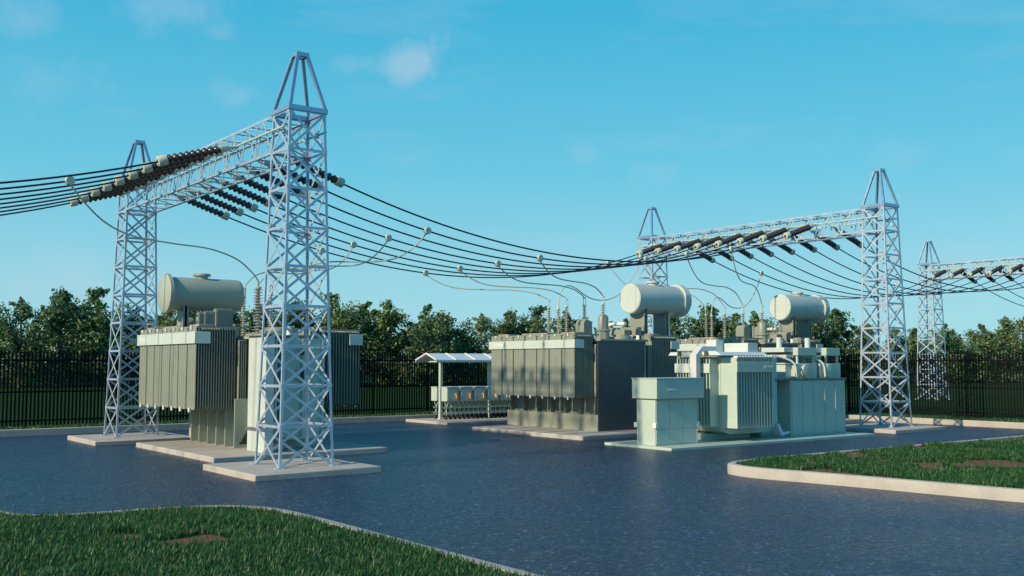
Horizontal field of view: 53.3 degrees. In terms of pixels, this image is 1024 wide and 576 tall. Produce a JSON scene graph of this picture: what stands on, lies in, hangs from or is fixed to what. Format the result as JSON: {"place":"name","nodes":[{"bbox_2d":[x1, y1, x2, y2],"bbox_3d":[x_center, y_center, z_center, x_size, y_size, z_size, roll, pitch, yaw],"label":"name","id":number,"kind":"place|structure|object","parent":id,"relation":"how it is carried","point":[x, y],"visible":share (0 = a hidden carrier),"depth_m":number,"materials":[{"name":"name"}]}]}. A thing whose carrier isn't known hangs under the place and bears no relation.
{"place":"outdoors","nodes":[
{"label":"outdoors","id":0,"kind":"place"},
{"bbox_2d":[4,512,459,575],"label":"lawn soil","id":1,"kind":"structure","parent":0,"point":[211,537],"depth_m":11.91,"materials":[{"name":"brown soil"}]},
{"bbox_2d":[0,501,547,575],"bbox_3d":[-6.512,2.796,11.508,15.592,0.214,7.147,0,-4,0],"label":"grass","id":2,"kind":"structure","parent":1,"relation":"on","point":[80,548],"depth_m":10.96,"materials":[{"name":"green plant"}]},
{"bbox_2d":[0,408,501,429],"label":"grass","id":3,"kind":"structure","parent":0,"point":[171,422],"depth_m":33.77,"materials":[{"name":"green plant"}]},
{"bbox_2d":[0,421,1023,575],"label":"yard pavement","id":4,"kind":"structure","parent":0,"point":[554,506],"depth_m":16.28,"materials":[{"name":"asphalt"}]},
{"bbox_2d":[67,432,190,445],"bbox_3d":[-10.898,4.312,29.196,2.750,0.150,2.800,3,-5,-37],"label":"concrete pad","id":5,"kind":"object","parent":4,"relation":"on","point":[108,439],"visible":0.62,"depth_m":28.57,"materials":[{"name":"grey concrete"}]},
{"bbox_2d":[136,439,386,462],"bbox_3d":[-6.489,4.082,26.074,4.450,0.150,5.430,3,-5,-37],"label":"concrete pad","id":6,"kind":"object","parent":4,"relation":"on","point":[206,452],"visible":0.54,"depth_m":24.67,"materials":[{"name":"grey concrete"}]},
{"bbox_2d":[137,273,362,453],"bbox_3d":[-6.669,1.864,26.967,4.830,4.405,6.445,3,-5,-37],"label":"power transformer","id":7,"kind":"object","parent":6,"relation":"on","point":[204,370],"visible":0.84,"depth_m":25.51,"materials":[{"name":"grey paint"}]},
{"bbox_2d":[65,177,258,280],"bbox_3d":[-7.980,-1.274,24.021,0.159,1.857,5.778,-2,-5,30],"label":"dropper cable","id":8,"kind":"object","parent":7,"relation":"attached to","point":[69,181],"visible":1,"depth_m":23.03,"materials":[{"name":"paint"}]},
{"bbox_2d":[287,227,430,280],"bbox_3d":[-4.017,-0.882,26.809,3.794,1.523,0.173,1,-4,-8],"label":"dropper cable","id":9,"kind":"object","parent":7,"relation":"attached to","point":[427,230],"visible":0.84,"depth_m":26.93,"materials":[{"name":"paint"}]},
{"bbox_2d":[0,505,541,575],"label":"lawn kerb","id":10,"kind":"structure","parent":4,"relation":"on","point":[499,566],"depth_m":12.31,"materials":[{"name":"concrete"}]},
{"bbox_2d":[203,457,380,480],"bbox_3d":[-4.522,3.701,20.907,2.720,0.150,2.650,3,-5,-37],"label":"concrete pad","id":11,"kind":"object","parent":4,"relation":"on","point":[295,468],"visible":0.84,"depth_m":20.30,"materials":[{"name":"grey concrete"}]},
{"bbox_2d":[100,51,339,469],"bbox_3d":[-7.741,-0.340,25.540,1.370,8.634,12.100,3,-5,-37],"label":"lattice gantry","id":12,"kind":"object","parent":11,"relation":"on","point":[319,114],"visible":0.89,"depth_m":21.68,"materials":[{"name":"metal"}]},
{"bbox_2d":[68,190,133,206],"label":"insulator string","id":13,"kind":"object","parent":12,"relation":"attached to","point":[75,203],"visible":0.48,"depth_m":27.80,"materials":[{"name":"brown ceramic"}]},
{"bbox_2d":[79,185,145,201],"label":"insulator string","id":14,"kind":"object","parent":12,"relation":"attached to","point":[86,197],"visible":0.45,"depth_m":27.02,"materials":[{"name":"brown ceramic"}]},
{"bbox_2d":[90,179,158,196],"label":"insulator string","id":15,"kind":"object","parent":12,"relation":"attached to","point":[98,192],"visible":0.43,"depth_m":26.20,"materials":[{"name":"brown ceramic"}]},
{"bbox_2d":[101,174,171,191],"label":"insulator string","id":16,"kind":"object","parent":12,"relation":"attached to","point":[108,187],"visible":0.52,"depth_m":25.40,"materials":[{"name":"brown ceramic"}]},
{"bbox_2d":[0,187,102,204],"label":"power line","id":17,"kind":"object","parent":16,"relation":"attached to","point":[50,196],"visible":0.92,"depth_m":24.31,"materials":[{"name":"black metal"}]},
{"bbox_2d":[113,167,183,185],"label":"insulator string","id":18,"kind":"object","parent":12,"relation":"attached to","point":[122,181],"visible":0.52,"depth_m":24.59,"materials":[{"name":"brown ceramic"}]},
{"bbox_2d":[0,181,115,199],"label":"power line","id":19,"kind":"object","parent":18,"relation":"attached to","point":[57,191],"visible":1,"depth_m":23.44,"materials":[{"name":"black metal"}]},
{"bbox_2d":[126,161,198,179],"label":"insulator string","id":20,"kind":"object","parent":12,"relation":"attached to","point":[135,175],"visible":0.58,"depth_m":23.79,"materials":[{"name":"brown ceramic"}]},
{"bbox_2d":[0,175,128,194],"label":"power line","id":21,"kind":"object","parent":20,"relation":"attached to","point":[63,186],"visible":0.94,"depth_m":22.56,"materials":[{"name":"black metal"}]},
{"bbox_2d":[140,153,215,173],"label":"insulator string","id":22,"kind":"object","parent":12,"relation":"attached to","point":[149,168],"visible":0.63,"depth_m":22.99,"materials":[{"name":"brown ceramic"}]},
{"bbox_2d":[0,168,142,189],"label":"power line","id":23,"kind":"object","parent":22,"relation":"attached to","point":[24,186],"visible":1,"depth_m":21.76,"materials":[{"name":"black metal"}]},
{"bbox_2d":[156,145,234,166],"bbox_3d":[-6.904,-2.942,22.391,1.806,0.229,0.229,-19,8,-37],"label":"insulator string","id":24,"kind":"object","parent":12,"relation":"attached to","point":[163,160],"visible":1,"depth_m":22.25,"materials":[{"name":"brown ceramic"}]},
{"bbox_2d":[0,161,157,183],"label":"power line","id":25,"kind":"object","parent":24,"relation":"attached to","point":[62,176],"visible":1,"depth_m":20.82,"materials":[{"name":"black metal"}]},
{"bbox_2d":[172,193,229,220],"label":"insulator string","id":26,"kind":"object","parent":12,"relation":"attached to","point":[224,215],"visible":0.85,"depth_m":29.72,"materials":[{"name":"brown ceramic"}]},
{"bbox_2d":[185,188,243,215],"bbox_3d":[-8.444,-2.466,28.863,1.806,0.229,0.229,25,-18,-34],"label":"insulator string","id":27,"kind":"object","parent":12,"relation":"attached to","point":[235,210],"visible":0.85,"depth_m":28.91,"materials":[{"name":"brown ceramic"}]},
{"bbox_2d":[198,183,257,211],"bbox_3d":[-7.828,-2.525,28.058,1.806,0.229,0.229,25,-18,-34],"label":"insulator string","id":28,"kind":"object","parent":12,"relation":"attached to","point":[252,207],"visible":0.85,"depth_m":28.11,"materials":[{"name":"brown ceramic"}]},
{"bbox_2d":[258,209,675,273],"bbox_3d":[-0.468,-1.174,33.603,16.882,1.370,0.042,3,-5,-37],"label":"power line","id":29,"kind":"object","parent":28,"relation":"attached to","point":[449,266],"visible":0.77,"depth_m":32.24,"materials":[{"name":"black metal"}]},
{"bbox_2d":[212,178,273,206],"bbox_3d":[-7.211,-2.584,27.255,1.806,0.229,0.229,25,-18,-34],"label":"insulator string","id":30,"kind":"object","parent":12,"relation":"attached to","point":[264,201],"visible":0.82,"depth_m":27.28,"materials":[{"name":"brown ceramic"}]},
{"bbox_2d":[273,205,696,271],"bbox_3d":[0.148,-1.233,32.799,16.882,1.370,0.042,3,-5,-37],"label":"power line","id":31,"kind":"object","parent":30,"relation":"attached to","point":[464,263],"visible":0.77,"depth_m":31.26,"materials":[{"name":"black metal"}]},
{"bbox_2d":[227,173,285,202],"bbox_3d":[-6.595,-2.643,26.450,1.806,0.229,0.229,25,-18,-34],"label":"insulator string","id":32,"kind":"object","parent":12,"relation":"attached to","point":[258,186],"visible":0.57,"depth_m":26.41,"materials":[{"name":"brown ceramic"}]},
{"bbox_2d":[289,200,717,269],"bbox_3d":[0.765,-1.292,31.995,16.882,1.370,0.042,3,-5,-37],"label":"power line","id":33,"kind":"object","parent":32,"relation":"attached to","point":[481,260],"visible":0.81,"depth_m":30.52,"materials":[{"name":"black metal"}]},
{"bbox_2d":[243,166,305,197],"bbox_3d":[-5.978,-2.703,25.646,1.806,0.229,0.229,25,-18,-34],"label":"insulator string","id":34,"kind":"object","parent":12,"relation":"attached to","point":[266,177],"visible":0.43,"depth_m":25.51,"materials":[{"name":"brown ceramic"}]},
{"bbox_2d":[311,197,738,267],"bbox_3d":[1.382,-1.352,31.191,16.882,1.370,0.042,3,-5,-37],"label":"power line","id":35,"kind":"object","parent":34,"relation":"attached to","point":[500,257],"visible":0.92,"depth_m":29.59,"materials":[{"name":"black metal"}]},
{"bbox_2d":[262,161,322,191],"bbox_3d":[-5.361,-2.762,24.842,1.806,0.229,0.229,25,-18,-34],"label":"insulator string","id":36,"kind":"object","parent":12,"relation":"attached to","point":[302,179],"visible":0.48,"depth_m":24.90,"materials":[{"name":"brown ceramic"}]},
{"bbox_2d":[328,191,761,264],"bbox_3d":[1.998,-1.411,30.387,16.882,1.370,0.042,3,-5,-37],"label":"power line","id":37,"kind":"object","parent":36,"relation":"attached to","point":[516,253],"visible":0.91,"depth_m":28.69,"materials":[{"name":"black metal"}]},
{"bbox_2d":[282,157,344,187],"bbox_3d":[-4.745,-2.821,24.038,1.806,0.229,0.229,25,-18,-34],"label":"insulator string","id":38,"kind":"object","parent":12,"relation":"attached to","point":[338,181],"visible":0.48,"depth_m":24.25,"materials":[{"name":"brown ceramic"}]},
{"bbox_2d":[344,184,785,261],"bbox_3d":[2.615,-1.470,29.583,16.882,1.370,0.042,3,-5,-37],"label":"power line","id":39,"kind":"object","parent":38,"relation":"attached to","point":[539,250],"visible":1,"depth_m":27.96,"materials":[{"name":"black metal"}]},
{"bbox_2d":[406,416,506,424],"bbox_3d":[-0.316,5.092,39.652,7.200,0.130,2.800,3,-5,-37],"label":"concrete pad","id":40,"kind":"object","parent":4,"relation":"on","point":[476,420],"visible":0.43,"depth_m":37.54,"materials":[{"name":"grey concrete"}]},
{"bbox_2d":[441,387,459,419],"bbox_3d":[-2.265,4.309,38.180,0.630,1.215,0.475,3,-5,-37],"label":"switch box","id":41,"kind":"object","parent":40,"relation":"on","point":[448,394],"visible":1,"depth_m":38.08,"materials":[{"name":"green paint"}]},
{"bbox_2d":[415,353,490,418],"bbox_3d":[-0.752,3.840,40.521,6.370,2.494,1.500,3,-5,-37],"label":"roof shelter","id":42,"kind":"object","parent":40,"relation":"on","point":[440,358],"visible":0.39,"depth_m":39.04,"materials":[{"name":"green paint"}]},
{"bbox_2d":[458,386,473,418],"bbox_3d":[-1.769,4.337,38.559,0.630,1.215,0.475,3,-5,-37],"label":"switch box","id":43,"kind":"object","parent":40,"relation":"on","point":[465,393],"visible":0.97,"depth_m":38.45,"materials":[{"name":"green paint"}]},
{"bbox_2d":[468,386,486,418],"bbox_3d":[-1.273,4.365,38.937,0.630,1.215,0.475,3,-5,-37],"label":"switch box","id":44,"kind":"object","parent":40,"relation":"on","point":[478,393],"visible":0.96,"depth_m":38.83,"materials":[{"name":"green paint"}]},
{"bbox_2d":[485,386,498,417],"bbox_3d":[-0.776,4.393,39.316,0.630,1.215,0.475,3,-5,-37],"label":"switch box","id":45,"kind":"object","parent":40,"relation":"on","point":[489,396],"visible":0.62,"depth_m":39.19,"materials":[{"name":"green paint"}]},
{"bbox_2d":[0,412,1023,436],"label":"yard kerb","id":46,"kind":"structure","parent":4,"relation":"on","point":[185,426],"depth_m":34.95,"materials":[{"name":"concrete"}]},
{"bbox_2d":[472,425,636,439],"bbox_3d":[2.712,4.600,33.111,5.960,0.150,5.500,3,-5,-37],"label":"concrete pad","id":47,"kind":"object","parent":4,"relation":"on","point":[571,434],"visible":0.38,"depth_m":31.12,"materials":[{"name":"grey concrete"}]},
{"bbox_2d":[489,281,691,430],"bbox_3d":[2.822,2.197,34.389,5.710,4.830,4.770,3,-5,-37],"label":"power transformer","id":48,"kind":"object","parent":47,"relation":"on","point":[580,378],"visible":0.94,"depth_m":32.51,"materials":[{"name":"grey paint"}]},
{"bbox_2d":[423,270,548,299],"bbox_3d":[-0.873,-0.085,34.469,4.282,1.002,0.174,1,-4,-8],"label":"dropper cable","id":49,"kind":"object","parent":48,"relation":"attached to","point":[425,272],"visible":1,"depth_m":34.37,"materials":[{"name":"paint"}]},
{"bbox_2d":[229,217,638,277],"bbox_3d":[-1.701,-1.056,35.211,16.882,1.370,0.042,3,-5,-37],"label":"power line","id":50,"kind":"object","parent":49,"relation":"attached to","point":[399,268],"visible":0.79,"depth_m":33.54,"materials":[{"name":"black metal"}]},
{"bbox_2d":[558,254,643,303],"bbox_3d":[3.286,-0.359,37.252,0.124,2.100,4.927,-4,-6,44],"label":"dropper cable","id":51,"kind":"object","parent":48,"relation":"attached to","point":[641,256],"visible":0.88,"depth_m":37.28,"materials":[{"name":"paint"}]},
{"bbox_2d":[243,213,656,275],"bbox_3d":[-1.085,-1.115,34.407,16.882,1.370,0.042,3,-5,-37],"label":"power line","id":52,"kind":"object","parent":51,"relation":"attached to","point":[435,269],"visible":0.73,"depth_m":33.15,"materials":[{"name":"black metal"}]},
{"bbox_2d":[605,432,874,450],"bbox_3d":[6.766,4.340,29.308,8.850,0.090,2.480,3,-5,-37],"label":"base plate","id":53,"kind":"object","parent":4,"relation":"on","point":[741,441],"visible":0.72,"depth_m":27.97,"materials":[{"name":"green paint"}]},
{"bbox_2d":[631,346,716,445],"bbox_3d":[4.599,2.857,27.485,2.935,2.600,0.940,3,-5,-37],"label":"switch cabinet","id":54,"kind":"object","parent":53,"relation":"on","point":[667,407],"visible":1,"depth_m":26.75,"materials":[{"name":"grey metal"}]},
{"bbox_2d":[669,340,789,439],"bbox_3d":[6.342,2.881,29.171,3.160,2.800,2.148,3,-5,-37],"label":"transformer","id":55,"kind":"object","parent":53,"relation":"on","point":[739,400],"visible":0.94,"depth_m":28.20,"materials":[{"name":"green paint"}]},
{"bbox_2d":[750,337,846,435],"bbox_3d":[8.566,2.968,31.175,3.450,2.920,1.470,3,-5,-37],"label":"transformer","id":56,"kind":"object","parent":53,"relation":"on","point":[810,398],"visible":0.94,"depth_m":30.66,"materials":[{"name":"green paint"}]},
{"bbox_2d":[846,418,862,422],"bbox_3d":[9.046,4.993,38.444,6.000,0.150,5.500,3,-5,-37],"label":"concrete pad","id":57,"kind":"object","parent":4,"relation":"on","point":[848,420],"visible":0.09,"depth_m":37.82,"materials":[{"name":"grey concrete"}]},
{"bbox_2d":[677,292,829,363],"bbox_3d":[9.153,2.581,39.594,5.710,4.830,4.770,3,-5,-37],"label":"power transformer","id":58,"kind":"object","parent":57,"relation":"on","point":[788,311],"visible":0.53,"depth_m":38.84,"materials":[{"name":"paint"}]},
{"bbox_2d":[727,435,1023,502],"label":"lawn kerb","id":59,"kind":"structure","parent":4,"relation":"on","point":[943,488],"depth_m":17.93,"materials":[{"name":"concrete"}]},
{"bbox_2d":[846,423,946,433],"bbox_3d":[12.374,4.655,33.858,3.000,0.150,2.650,3,-5,-37],"label":"concrete pad","id":60,"kind":"object","parent":4,"relation":"on","point":[884,428],"visible":0.7,"depth_m":33.11,"materials":[{"name":"grey concrete"}]},
{"bbox_2d":[637,168,913,427],"bbox_3d":[9.138,0.608,38.415,1.370,8.634,12.100,3,-5,-37],"label":"lattice gantry","id":61,"kind":"object","parent":60,"relation":"on","point":[876,208],"visible":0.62,"depth_m":34.45,"materials":[{"name":"metal"}]},
{"bbox_2d":[759,227,791,241],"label":"insulator string","id":62,"kind":"object","parent":61,"relation":"attached to","point":[773,234],"visible":0.99,"depth_m":35.92,"materials":[{"name":"brown ceramic"}]},
{"bbox_2d":[783,224,815,238],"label":"insulator string","id":63,"kind":"object","parent":61,"relation":"attached to","point":[797,231],"visible":1,"depth_m":35.08,"materials":[{"name":"brown ceramic"}]},
{"bbox_2d":[791,236,816,252],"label":"insulator string","id":64,"kind":"object","parent":61,"relation":"attached to","point":[811,248],"visible":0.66,"depth_m":38.71,"materials":[{"name":"brown ceramic"}]},
{"bbox_2d":[817,251,1023,292],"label":"power line","id":65,"kind":"object","parent":64,"relation":"attached to","point":[908,288],"visible":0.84,"depth_m":43.04,"materials":[{"name":"black metal"}]},
{"bbox_2d":[0,364,1023,427],"bbox_3d":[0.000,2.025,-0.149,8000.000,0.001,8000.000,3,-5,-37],"label":"ground","id":66,"kind":"structure","parent":0,"point":[28,409],"depth_m":52.87,"materials":[{"name":"green plant"}]},
{"bbox_2d":[0,296,61,387],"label":"broadleaf tree","id":67,"kind":"object","parent":66,"relation":"on","point":[10,342],"visible":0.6,"depth_m":84.98,"materials":[{"name":"green plant"}]},
{"bbox_2d":[21,285,97,386],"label":"broadleaf tree","id":68,"kind":"object","parent":66,"relation":"on","point":[52,323],"visible":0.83,"depth_m":86.14,"materials":[{"name":"green plant"}]},
{"bbox_2d":[58,286,142,386],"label":"broadleaf tree","id":69,"kind":"object","parent":66,"relation":"on","point":[95,344],"visible":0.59,"depth_m":87.75,"materials":[{"name":"green plant"}]},
{"bbox_2d":[92,306,166,385],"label":"broadleaf tree","id":70,"kind":"object","parent":66,"relation":"on","point":[137,313],"visible":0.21,"depth_m":89.11,"materials":[{"name":"green plant"}]},
{"bbox_2d":[124,310,175,361],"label":"broadleaf tree","id":71,"kind":"object","parent":66,"relation":"on","point":[170,313],"visible":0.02,"depth_m":87.72,"materials":[{"name":"green plant"}]},
{"bbox_2d":[150,310,239,334],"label":"broadleaf tree","id":72,"kind":"object","parent":66,"relation":"on","point":[192,314],"visible":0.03,"depth_m":87.24,"materials":[{"name":"green plant"}]},
{"bbox_2d":[233,308,255,336],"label":"broadleaf tree","id":73,"kind":"object","parent":66,"relation":"on","point":[237,322],"visible":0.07,"depth_m":90.77,"materials":[{"name":"green plant"}]},
{"bbox_2d":[0,351,509,426],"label":"metal fence","id":74,"kind":"object","parent":66,"relation":"on","point":[373,386],"visible":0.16,"depth_m":33.83,"materials":[{"name":"black metal"}]},
{"bbox_2d":[235,301,287,332],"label":"broadleaf tree","id":75,"kind":"object","parent":66,"relation":"on","point":[251,322],"visible":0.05,"depth_m":90.83,"materials":[{"name":"green plant"}]},
{"bbox_2d":[260,298,315,327],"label":"broadleaf tree","id":76,"kind":"object","parent":66,"relation":"on","point":[289,316],"visible":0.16,"depth_m":91.15,"materials":[{"name":"green plant"}]},
{"bbox_2d":[291,292,367,371],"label":"broadleaf tree","id":77,"kind":"object","parent":66,"relation":"on","point":[343,319],"visible":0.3,"depth_m":90.82,"materials":[{"name":"green plant"}]},
{"bbox_2d":[333,301,388,384],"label":"broadleaf tree","id":78,"kind":"object","parent":66,"relation":"on","point":[364,347],"visible":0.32,"depth_m":92.63,"materials":[{"name":"green plant"}]},
{"bbox_2d":[353,299,415,385],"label":"broadleaf tree","id":79,"kind":"object","parent":66,"relation":"on","point":[393,318],"visible":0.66,"depth_m":92.30,"materials":[{"name":"green plant"}]},
{"bbox_2d":[390,303,461,384],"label":"broadleaf tree","id":80,"kind":"object","parent":66,"relation":"on","point":[426,341],"visible":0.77,"depth_m":91.79,"materials":[{"name":"green plant"}]},
{"bbox_2d":[417,315,478,384],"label":"broadleaf tree","id":81,"kind":"object","parent":66,"relation":"on","point":[455,335],"visible":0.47,"depth_m":95.37,"materials":[{"name":"green plant"}]},
{"bbox_2d":[453,313,514,383],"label":"broadleaf tree","id":82,"kind":"object","parent":66,"relation":"on","point":[482,327],"visible":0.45,"depth_m":95.41,"materials":[{"name":"green plant"}]},
{"bbox_2d":[484,308,525,340],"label":"broadleaf tree","id":83,"kind":"object","parent":66,"relation":"on","point":[509,316],"visible":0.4,"depth_m":95.75,"materials":[{"name":"green plant"}]},
{"bbox_2d":[512,305,569,334],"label":"broadleaf tree","id":84,"kind":"object","parent":66,"relation":"on","point":[536,325],"visible":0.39,"depth_m":97.00,"materials":[{"name":"green plant"}]},
{"bbox_2d":[550,310,588,332],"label":"broadleaf tree","id":85,"kind":"object","parent":66,"relation":"on","point":[572,323],"visible":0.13,"depth_m":96.78,"materials":[{"name":"green plant"}]},
{"bbox_2d":[648,317,689,338],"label":"broadleaf tree","id":86,"kind":"object","parent":66,"relation":"on","point":[673,324],"visible":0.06,"depth_m":96.69,"materials":[{"name":"green plant"}]},
{"bbox_2d":[649,313,695,338],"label":"broadleaf tree","id":87,"kind":"object","parent":66,"relation":"on","point":[684,326],"visible":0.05,"depth_m":100.12,"materials":[{"name":"green plant"}]},
{"bbox_2d":[683,302,745,338],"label":"broadleaf tree","id":88,"kind":"object","parent":66,"relation":"on","point":[698,331],"visible":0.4,"depth_m":98.47,"materials":[{"name":"green plant"}]},
{"bbox_2d":[748,310,777,333],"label":"broadleaf tree","id":89,"kind":"object","parent":66,"relation":"on","point":[754,320],"visible":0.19,"depth_m":101.78,"materials":[{"name":"green plant"}]},
{"bbox_2d":[811,319,844,363],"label":"broadleaf tree","id":90,"kind":"object","parent":66,"relation":"on","point":[830,331],"visible":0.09,"depth_m":102.24,"materials":[{"name":"green plant"}]},
{"bbox_2d":[816,308,869,379],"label":"broadleaf tree","id":91,"kind":"object","parent":66,"relation":"on","point":[835,315],"visible":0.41,"depth_m":103.21,"materials":[{"name":"green plant"}]},
{"bbox_2d":[838,320,885,382],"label":"broadleaf tree","id":92,"kind":"object","parent":66,"relation":"on","point":[857,350],"visible":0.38,"depth_m":103.32,"materials":[{"name":"green plant"}]},
{"bbox_2d":[872,325,916,382],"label":"broadleaf tree","id":93,"kind":"object","parent":66,"relation":"on","point":[910,347],"visible":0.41,"depth_m":102.56,"materials":[{"name":"green plant"}]},
{"bbox_2d":[898,328,926,382],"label":"broadleaf tree","id":94,"kind":"object","parent":66,"relation":"on","point":[913,334],"visible":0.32,"depth_m":104.56,"materials":[{"name":"green plant"}]},
{"bbox_2d":[821,352,1023,418],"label":"metal fence","id":95,"kind":"object","parent":66,"relation":"on","point":[966,386],"visible":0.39,"depth_m":38.22,"materials":[{"name":"black metal"}]},
{"bbox_2d":[924,323,963,380],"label":"broadleaf tree","id":96,"kind":"object","parent":66,"relation":"on","point":[948,339],"visible":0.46,"depth_m":104.30,"materials":[{"name":"green plant"}]},
{"bbox_2d":[942,329,974,382],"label":"broadleaf tree","id":97,"kind":"object","parent":66,"relation":"on","point":[952,333],"visible":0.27,"depth_m":106.48,"materials":[{"name":"green plant"}]},
{"bbox_2d":[917,241,1023,399],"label":"lattice gantry","id":98,"kind":"object","parent":66,"relation":"on","point":[926,265],"visible":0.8,"depth_m":55.27,"materials":[{"name":"metal"}]},
{"bbox_2d":[1007,263,1023,274],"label":"insulator string","id":99,"kind":"object","parent":98,"relation":"attached to","point":[1015,268],"visible":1,"depth_m":50.37,"materials":[{"name":"brown ceramic"}]},
{"bbox_2d":[795,254,1008,294],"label":"power line","id":100,"kind":"object","parent":99,"relation":"attached to","point":[890,290],"visible":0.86,"depth_m":43.73,"materials":[{"name":"black metal"}]},
{"bbox_2d":[956,323,1011,382],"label":"broadleaf tree","id":101,"kind":"object","parent":66,"relation":"on","point":[984,342],"visible":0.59,"depth_m":106.25,"materials":[{"name":"green plant"}]},
{"bbox_2d":[986,316,1023,382],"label":"broadleaf tree","id":102,"kind":"object","parent":66,"relation":"on","point":[1007,330],"visible":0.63,"depth_m":107.46,"materials":[{"name":"green plant"}]},
{"bbox_2d":[0,0,1023,363],"label":"sky","id":103,"kind":"structure","parent":0,"point":[553,126],"materials":[{"name":"blue"}]},
{"bbox_2d":[737,435,1023,488],"bbox_3d":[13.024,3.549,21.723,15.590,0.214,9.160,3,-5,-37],"label":"grass","id":104,"kind":"structure","parent":0,"point":[996,476],"depth_m":20.48,"materials":[{"name":"green plant"}]},
{"bbox_2d":[845,411,1023,422],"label":"grass","id":105,"kind":"structure","parent":0,"point":[952,417],"depth_m":37.21,"materials":[{"name":"green plant"}]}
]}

